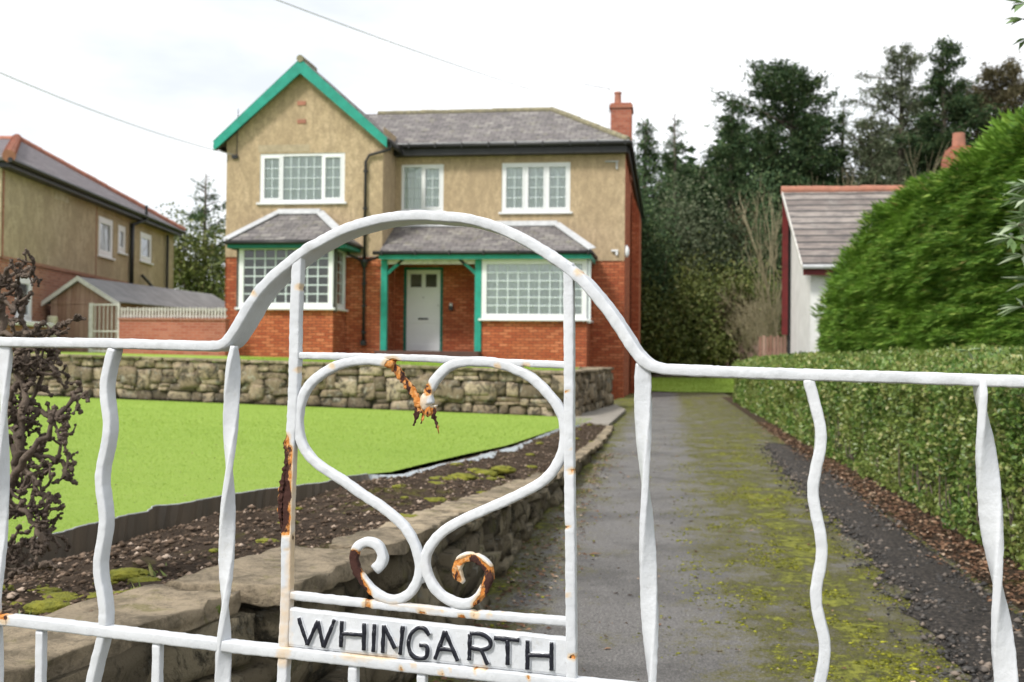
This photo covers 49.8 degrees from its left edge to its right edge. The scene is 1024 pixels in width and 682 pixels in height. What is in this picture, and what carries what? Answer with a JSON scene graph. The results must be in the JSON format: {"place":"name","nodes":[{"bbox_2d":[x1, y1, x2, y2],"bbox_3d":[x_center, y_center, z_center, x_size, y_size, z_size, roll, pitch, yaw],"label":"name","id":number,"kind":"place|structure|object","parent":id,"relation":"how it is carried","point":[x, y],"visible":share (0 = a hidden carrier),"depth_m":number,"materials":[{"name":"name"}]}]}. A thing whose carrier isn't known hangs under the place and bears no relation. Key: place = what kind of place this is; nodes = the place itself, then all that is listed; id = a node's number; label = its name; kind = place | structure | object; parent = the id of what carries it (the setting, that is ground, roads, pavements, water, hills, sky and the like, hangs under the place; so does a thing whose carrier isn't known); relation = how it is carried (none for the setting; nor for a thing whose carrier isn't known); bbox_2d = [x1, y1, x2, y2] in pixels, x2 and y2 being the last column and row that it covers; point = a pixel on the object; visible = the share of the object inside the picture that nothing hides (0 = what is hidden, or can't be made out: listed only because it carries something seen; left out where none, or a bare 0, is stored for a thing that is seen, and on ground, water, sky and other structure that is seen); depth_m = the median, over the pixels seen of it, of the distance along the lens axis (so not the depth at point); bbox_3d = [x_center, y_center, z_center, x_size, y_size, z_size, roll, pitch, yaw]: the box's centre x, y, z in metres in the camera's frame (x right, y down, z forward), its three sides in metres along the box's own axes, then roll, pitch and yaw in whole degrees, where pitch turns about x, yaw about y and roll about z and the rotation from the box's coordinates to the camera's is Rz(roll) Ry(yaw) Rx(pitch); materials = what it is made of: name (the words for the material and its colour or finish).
{"place":"outdoors","nodes":[
{"label":"outdoors","id":0,"kind":"place"},
{"bbox_2d":[33,351,420,364],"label":"terrace lawn","id":1,"kind":"structure","parent":0,"point":[156,355],"depth_m":26.31,"materials":[{"name":"green plant"}]},
{"bbox_2d":[47,316,57,337],"bbox_3d":[-12.032,-0.113,28.874,0.254,1.075,0.260,0,-1,8],"label":"plastic water butt","id":2,"kind":"object","parent":1,"relation":"on","point":[52,319],"visible":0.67,"depth_m":28.78,"materials":[{"name":"beige plastic"}]},
{"bbox_2d":[0,134,186,351],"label":"semi detached house","id":3,"kind":"structure","parent":1,"relation":"on","point":[63,222],"depth_m":31.55,"materials":[{"name":"paint"}]},
{"bbox_2d":[15,277,31,320],"bbox_3d":[-12.511,-1.071,28.185,0.097,1.342,1.208,1,-1,-1],"label":"window","id":4,"kind":"structure","parent":3,"relation":"in","point":[25,284],"depth_m":28.50,"materials":[{"name":"white plastic"}]},
{"bbox_2d":[98,216,115,260],"bbox_3d":[-12.575,-3.206,34.132,0.175,1.403,1.507,1,-1,-1],"label":"window","id":5,"kind":"structure","parent":3,"relation":"in","point":[105,243],"depth_m":34.30,"materials":[{"name":"white plastic"}]},
{"bbox_2d":[117,224,127,255],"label":"window","id":6,"kind":"structure","parent":3,"relation":"in","point":[121,229],"depth_m":35.78,"materials":[{"name":"white plastic"}]},
{"bbox_2d":[140,231,153,264],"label":"window","id":7,"kind":"structure","parent":3,"relation":"in","point":[145,239],"depth_m":38.19,"materials":[{"name":"white plastic"}]},
{"bbox_2d":[88,303,119,352],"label":"side gate","id":8,"kind":"structure","parent":1,"relation":"on","point":[91,331],"depth_m":28.67,"materials":[{"name":"white paint"}]},
{"bbox_2d":[41,276,224,352],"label":"garden shed","id":9,"kind":"structure","parent":1,"relation":"on","point":[72,297],"depth_m":29.39,"materials":[{"name":"grey wood"}]},
{"bbox_2d":[69,305,96,351],"bbox_3d":[-11.388,-0.235,29.271,0.770,1.445,0.033,0,-1,8],"label":"door","id":10,"kind":"structure","parent":9,"relation":"in","point":[80,329],"depth_m":29.27,"materials":[{"name":"brown wood"}]},
{"bbox_2d":[118,318,228,355],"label":"garden wall","id":11,"kind":"structure","parent":1,"relation":"on","point":[204,329],"depth_m":28.30,"materials":[{"name":"brick"}]},
{"bbox_2d":[121,307,226,317],"bbox_3d":[-8.711,-0.728,28.407,2.878,0.284,0.058,0,-1,8],"label":"wall railing","id":12,"kind":"object","parent":11,"relation":"on","point":[174,315],"depth_m":28.39,"materials":[{"name":"white metal"}]},
{"bbox_2d":[155,197,225,301],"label":"yew bush","id":13,"kind":"object","parent":1,"relation":"on","point":[196,279],"visible":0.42,"depth_m":46.27,"materials":[{"name":"green plant"}]},
{"bbox_2d":[8,395,591,543],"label":"lawn","id":14,"kind":"structure","parent":0,"point":[219,475],"depth_m":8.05,"materials":[{"name":"green plant"}]},
{"bbox_2d":[2,422,606,626],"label":"flower bed soil","id":15,"kind":"structure","parent":0,"point":[241,535],"depth_m":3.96,"materials":[{"name":"brown soil"}]},
{"bbox_2d":[0,248,89,589],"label":"pruned shrub","id":16,"kind":"object","parent":15,"relation":"on","point":[19,419],"visible":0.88,"depth_m":2.53,"materials":[{"name":"brown plant"}]},
{"bbox_2d":[141,563,166,576],"bbox_3d":[-0.904,0.588,2.824,0.067,0.043,0.068,1,-1,-41],"label":"weed","id":17,"kind":"object","parent":15,"relation":"on","point":[151,571],"visible":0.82,"depth_m":2.81,"materials":[{"name":"green plant"}]},
{"bbox_2d":[4,425,578,578],"bbox_3d":[-0.294,0.874,8.552,0.385,0.376,12.733,0,-1,12],"label":"lawn edging","id":18,"kind":"object","parent":15,"relation":"on","point":[82,538],"visible":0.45,"depth_m":4.43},
{"bbox_2d":[2,424,599,614],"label":"moss cushions","id":19,"kind":"object","parent":15,"relation":"on","point":[56,602],"visible":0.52,"depth_m":2.78,"materials":[{"name":"green plant"}]},
{"bbox_2d":[174,356,734,391],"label":"rough grass","id":20,"kind":"structure","parent":0,"point":[678,381],"depth_m":36.07,"materials":[{"name":"green plant"}]},
{"bbox_2d":[0,0,1023,288],"label":"sky","id":21,"kind":"structure","parent":0,"point":[184,70],"materials":[{"name":"white"}]},
{"bbox_2d":[372,377,732,474],"bbox_3d":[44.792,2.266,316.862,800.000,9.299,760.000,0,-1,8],"label":"ground","id":22,"kind":"structure","parent":0,"point":[409,469],"depth_m":11.44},
{"bbox_2d":[174,173,225,289],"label":"conifer tree","id":23,"kind":"object","parent":22,"relation":"on","point":[204,211],"visible":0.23,"depth_m":49.58,"materials":[{"name":"green plant"}]},
{"bbox_2d":[3,425,614,681],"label":"drive wall","id":24,"kind":"structure","parent":22,"relation":"on","point":[189,604],"depth_m":2.59,"materials":[{"name":"stone"}]},
{"bbox_2d":[0,210,1023,681],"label":"garden gate","id":25,"kind":"structure","parent":24,"relation":"attached to","point":[356,642],"depth_m":1.52,"materials":[{"name":"white metal"}]},
{"bbox_2d":[10,353,613,415],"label":"retaining wall","id":26,"kind":"structure","parent":22,"relation":"on","point":[469,390],"depth_m":19.23,"materials":[{"name":"stone"}]},
{"bbox_2d":[213,55,644,399],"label":"detached house","id":27,"kind":"structure","parent":22,"relation":"on","point":[310,147],"depth_m":29.90,"materials":[{"name":"beige paint"}]},
{"bbox_2d":[0,72,233,154],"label":"overhead wire","id":28,"kind":"object","parent":27,"relation":"attached to","point":[107,115],"visible":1,"depth_m":23.20,"materials":[{"name":"grey metal"}]},
{"bbox_2d":[235,248,337,311],"bbox_3d":[-5.869,-1.683,28.600,2.740,1.839,0.175,0,-1,8],"label":"window","id":29,"kind":"structure","parent":27,"relation":"in","point":[320,288],"depth_m":28.63,"materials":[{"name":"white plastic"}]},
{"bbox_2d":[256,153,346,204],"bbox_3d":[-5.663,-4.403,29.794,2.575,1.534,0.187,0,-1,8],"label":"window","id":30,"kind":"structure","parent":27,"relation":"in","point":[294,178],"depth_m":29.85,"materials":[{"name":"white plastic"}]},
{"bbox_2d":[329,250,347,311],"bbox_3d":[-4.524,-1.662,29.026,0.175,1.839,1.195,0,-1,8],"label":"window","id":31,"kind":"structure","parent":27,"relation":"in","point":[341,255],"depth_m":29.27,"materials":[{"name":"white plastic"}]},
{"bbox_2d":[401,164,443,210],"bbox_3d":[-2.489,-4.264,30.797,1.402,1.514,0.109,0,-1,8],"label":"window","id":32,"kind":"structure","parent":27,"relation":"in","point":[422,187],"depth_m":30.81,"materials":[{"name":"white plastic"}]},
{"bbox_2d":[406,270,440,350],"bbox_3d":[-2.469,-0.851,30.703,0.959,2.259,0.110,0,-1,8],"label":"front door","id":33,"kind":"structure","parent":27,"relation":"in","point":[423,286],"depth_m":30.72,"materials":[{"name":"white paint"}]},
{"bbox_2d":[277,0,610,111],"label":"overhead wire","id":34,"kind":"object","parent":27,"relation":"attached to","point":[418,51],"visible":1,"depth_m":18.31,"materials":[{"name":"grey metal"}]},
{"bbox_2d":[478,259,590,322],"bbox_3d":[0.572,-1.357,28.801,2.962,1.759,0.187,0,-1,8],"label":"window","id":35,"kind":"structure","parent":27,"relation":"in","point":[512,289],"depth_m":28.88,"materials":[{"name":"white plastic"}]},
{"bbox_2d":[499,162,572,213],"bbox_3d":[0.658,-4.221,30.312,2.093,1.565,0.187,0,-1,8],"label":"window","id":36,"kind":"structure","parent":27,"relation":"in","point":[544,187],"depth_m":30.34,"materials":[{"name":"white plastic"}]},
{"bbox_2d":[584,84,610,127],"bbox_3d":[2.522,-6.984,33.142,1.044,1.400,0.241,1,-1,-23],"label":"television aerial","id":37,"kind":"object","parent":27,"relation":"attached to","point":[606,89],"visible":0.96,"depth_m":33.20,"materials":[{"name":"grey metal"}]},
{"bbox_2d":[632,117,675,257],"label":"conifer tree","id":38,"kind":"object","parent":22,"relation":"on","point":[647,149],"visible":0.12,"depth_m":49.72,"materials":[{"name":"green plant"}]},
{"bbox_2d":[634,119,688,374],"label":"evergreen bush","id":39,"kind":"object","parent":22,"relation":"on","point":[648,252],"visible":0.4,"depth_m":45.35,"materials":[{"name":"green plant"}]},
{"bbox_2d":[648,113,699,237],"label":"conifer tree","id":40,"kind":"object","parent":22,"relation":"on","point":[675,146],"visible":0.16,"depth_m":59.24,"materials":[{"name":"green plant"}]},
{"bbox_2d":[641,222,709,363],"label":"evergreen bush","id":41,"kind":"object","parent":22,"relation":"on","point":[678,274],"visible":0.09,"depth_m":45.96,"materials":[{"name":"green plant"}]},
{"bbox_2d":[640,253,719,377],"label":"evergreen bush","id":42,"kind":"object","parent":22,"relation":"on","point":[666,344],"visible":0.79,"depth_m":44.65,"materials":[{"name":"green plant"}]},
{"bbox_2d":[651,375,715,377],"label":"log edging","id":43,"kind":"object","parent":22,"relation":"on","point":[666,376],"visible":0.3,"depth_m":44.09,"materials":[{"name":"brown wood"}]},
{"bbox_2d":[645,137,735,303],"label":"evergreen bush","id":44,"kind":"object","parent":22,"relation":"on","point":[682,223],"visible":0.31,"depth_m":47.03,"materials":[{"name":"green plant"}]},
{"bbox_2d":[653,197,744,321],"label":"evergreen bush","id":45,"kind":"object","parent":22,"relation":"on","point":[716,264],"visible":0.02,"depth_m":46.96,"materials":[{"name":"green plant"}]},
{"bbox_2d":[662,164,736,287],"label":"conifer tree","id":46,"kind":"object","parent":22,"relation":"on","point":[712,188],"visible":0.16,"depth_m":48.13,"materials":[{"name":"green plant"}]},
{"bbox_2d":[672,327,747,377],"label":"evergreen bush","id":47,"kind":"object","parent":22,"relation":"on","point":[712,358],"visible":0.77,"depth_m":44.37,"materials":[{"name":"green plant"}]},
{"bbox_2d":[668,235,768,364],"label":"evergreen bush","id":48,"kind":"object","parent":22,"relation":"on","point":[708,318],"visible":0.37,"depth_m":44.97,"materials":[{"name":"green plant"}]},
{"bbox_2d":[650,322,786,375],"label":"undergrowth","id":49,"kind":"object","parent":22,"relation":"on","point":[652,374],"depth_m":45.21,"materials":[{"name":"green plant"}]},
{"bbox_2d":[682,94,770,251],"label":"conifer tree","id":50,"kind":"object","parent":22,"relation":"on","point":[734,139],"visible":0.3,"depth_m":52.66,"materials":[{"name":"green plant"}]},
{"bbox_2d":[708,275,761,365],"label":"evergreen bush","id":51,"kind":"object","parent":22,"relation":"on","point":[727,307],"visible":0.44,"depth_m":44.56,"materials":[{"name":"green plant"}]},
{"bbox_2d":[695,179,781,295],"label":"evergreen bush","id":52,"kind":"object","parent":22,"relation":"on","point":[735,244],"visible":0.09,"depth_m":48.40,"materials":[{"name":"green plant"}]},
{"bbox_2d":[705,237,786,356],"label":"evergreen bush","id":53,"kind":"object","parent":22,"relation":"on","point":[751,282],"visible":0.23,"depth_m":45.25,"materials":[{"name":"green plant"}]},
{"bbox_2d":[716,184,781,298],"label":"evergreen bush","id":54,"kind":"object","parent":22,"relation":"on","point":[743,223],"visible":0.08,"depth_m":50.20,"materials":[{"name":"green plant"}]},
{"bbox_2d":[717,276,781,349],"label":"bare shrub","id":55,"kind":"object","parent":22,"relation":"on","point":[761,314],"visible":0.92,"depth_m":40.03,"materials":[{"name":"brown plant"}]},
{"bbox_2d":[726,300,779,358],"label":"bare shrub","id":56,"kind":"object","parent":22,"relation":"on","point":[745,330],"visible":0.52,"depth_m":42.07,"materials":[{"name":"brown plant"}]},
{"bbox_2d":[726,332,786,365],"bbox_3d":[7.131,0.690,30.697,1.858,2.132,2.118,1,-1,-15],"label":"dry shrub","id":57,"kind":"object","parent":22,"relation":"on","point":[757,350],"visible":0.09,"depth_m":30.73,"materials":[{"name":"brown plant"}]},
{"bbox_2d":[709,118,825,245],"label":"pine tree","id":58,"kind":"object","parent":22,"relation":"on","point":[791,156],"visible":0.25,"depth_m":54.28,"materials":[{"name":"green plant"}]},
{"bbox_2d":[730,138,804,328],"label":"evergreen bush","id":59,"kind":"object","parent":22,"relation":"on","point":[761,233],"visible":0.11,"depth_m":48.63,"materials":[{"name":"green plant"}]},
{"bbox_2d":[723,175,813,352],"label":"bare sapling","id":60,"kind":"object","parent":22,"relation":"on","point":[760,257],"visible":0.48,"depth_m":40.66,"materials":[{"name":"brown plant"}]},
{"bbox_2d":[704,57,852,222],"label":"pine tree","id":61,"kind":"object","parent":22,"relation":"on","point":[780,84],"visible":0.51,"depth_m":55.48,"materials":[{"name":"green plant"}]},
{"bbox_2d":[649,106,933,225],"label":"wood","id":62,"kind":"object","parent":22,"relation":"on","point":[691,160],"visible":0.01,"depth_m":67.79,"materials":[{"name":"plant"}]},
{"bbox_2d":[801,136,864,185],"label":"conifer tree","id":63,"kind":"object","parent":22,"relation":"on","point":[842,155],"visible":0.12,"depth_m":55.05,"materials":[{"name":"green plant"}]},
{"bbox_2d":[831,97,857,178],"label":"conifer tree","id":64,"kind":"object","parent":22,"relation":"on","point":[843,106],"visible":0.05,"depth_m":58.16,"materials":[{"name":"green plant"}]},
{"bbox_2d":[839,160,874,185],"bbox_3d":[12.684,-2.408,41.880,4.542,8.240,3.957,1,-1,-26],"label":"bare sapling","id":65,"kind":"object","parent":22,"relation":"on","point":[849,176],"visible":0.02,"depth_m":39.77,"materials":[{"name":"plant"}]},
{"bbox_2d":[823,103,906,185],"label":"pine tree","id":66,"kind":"object","parent":22,"relation":"on","point":[865,157],"visible":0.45,"depth_m":54.67,"materials":[{"name":"green plant"}]},
{"bbox_2d":[781,132,969,353],"bbox_3d":[12.507,-1.863,28.227,10.987,7.140,8.880,0,-1,8],"label":"bungalow","id":67,"kind":"object","parent":22,"relation":"on","point":[820,224],"visible":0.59,"depth_m":27.47,"materials":[{"name":"grey tile"}]},
{"bbox_2d":[842,131,921,185],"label":"bare sapling","id":68,"kind":"object","parent":22,"relation":"on","point":[905,174],"visible":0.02,"depth_m":41.32,"materials":[{"name":"brown plant"}]},
{"bbox_2d":[837,141,949,185],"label":"bare sapling","id":69,"kind":"object","parent":22,"relation":"on","point":[936,162],"visible":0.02,"depth_m":40.25,"materials":[{"name":"brown plant"}]},
{"bbox_2d":[840,40,949,184],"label":"eucalyptus tree","id":70,"kind":"object","parent":22,"relation":"on","point":[902,95],"visible":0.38,"depth_m":59.31,"materials":[{"name":"green plant"}]},
{"bbox_2d":[808,105,1023,352],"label":"conifer hedge","id":71,"kind":"object","parent":22,"relation":"on","point":[917,267],"visible":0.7,"depth_m":12.34,"materials":[{"name":"green plant"}]},
{"bbox_2d":[891,34,1008,179],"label":"conifer tree","id":72,"kind":"object","parent":22,"relation":"on","point":[937,132],"visible":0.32,"depth_m":55.56,"materials":[{"name":"green plant"}]},
{"bbox_2d":[917,51,1023,175],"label":"brown tree","id":73,"kind":"object","parent":22,"relation":"on","point":[1011,94],"visible":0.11,"depth_m":58.11,"materials":[{"name":"brown leaves"},{"name":"grey bark"}]},
{"bbox_2d":[556,405,625,425],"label":"path","id":74,"kind":"structure","parent":0,"point":[608,415],"depth_m":18.86,"materials":[{"name":"concrete"}]},
{"bbox_2d":[651,377,733,391],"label":"lawn","id":75,"kind":"structure","parent":0,"point":[680,386],"depth_m":38.88,"materials":[{"name":"green plant"}]},
{"bbox_2d":[411,392,1023,681],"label":"driveway","id":76,"kind":"structure","parent":0,"point":[622,657],"depth_m":5.16,"materials":[{"name":"grey asphalt"}]},
{"bbox_2d":[416,452,628,681],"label":"wall foot litter","id":77,"kind":"object","parent":76,"relation":"on","point":[505,625],"depth_m":5.31,"materials":[{"name":"brown plant"}]},
{"bbox_2d":[439,432,957,681],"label":"drive moss","id":78,"kind":"object","parent":76,"relation":"on","point":[887,662],"visible":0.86,"depth_m":5.29,"materials":[{"name":"green plant"}]},
{"bbox_2d":[459,408,961,681],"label":"drive pebbles","id":79,"kind":"object","parent":76,"relation":"on","point":[726,578],"visible":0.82,"depth_m":5.00,"materials":[{"name":"stone"}]},
{"bbox_2d":[487,418,939,681],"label":"scattered leaves","id":80,"kind":"object","parent":76,"relation":"on","point":[938,667],"visible":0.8,"depth_m":5.88,"materials":[{"name":"brown plant"}]},
{"bbox_2d":[755,444,1023,681],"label":"tarmac crumbs","id":81,"kind":"object","parent":76,"relation":"on","point":[986,666],"visible":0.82,"depth_m":5.03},
{"bbox_2d":[763,443,1023,681],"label":"broken tarmac strip","id":82,"kind":"object","parent":76,"relation":"on","point":[971,622],"visible":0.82,"depth_m":5.07,"materials":[{"name":"grey asphalt"}]},
{"bbox_2d":[722,397,1023,630],"bbox_3d":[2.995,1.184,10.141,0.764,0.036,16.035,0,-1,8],"label":"leaf litter","id":83,"kind":"object","parent":0,"point":[942,544],"visible":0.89,"depth_m":6.81,"materials":[{"name":"brown plant"}]},
{"bbox_2d":[759,336,786,356],"bbox_3d":[6.986,0.714,29.338,0.832,1.714,0.070,0,-1,8],"label":"wooden fence","id":84,"kind":"object","parent":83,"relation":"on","point":[775,348],"visible":0.38,"depth_m":29.33,"materials":[{"name":"brown wood"}]},
{"bbox_2d":[731,342,1023,569],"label":"privet hedge","id":85,"kind":"object","parent":83,"relation":"on","point":[915,443],"visible":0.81,"depth_m":7.79,"materials":[{"name":"green plant"}]},
{"bbox_2d":[957,0,1023,359],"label":"rhododendron","id":86,"kind":"object","parent":83,"relation":"on","point":[1012,244],"visible":1,"depth_m":4.39,"materials":[{"name":"green plant"}]}
]}

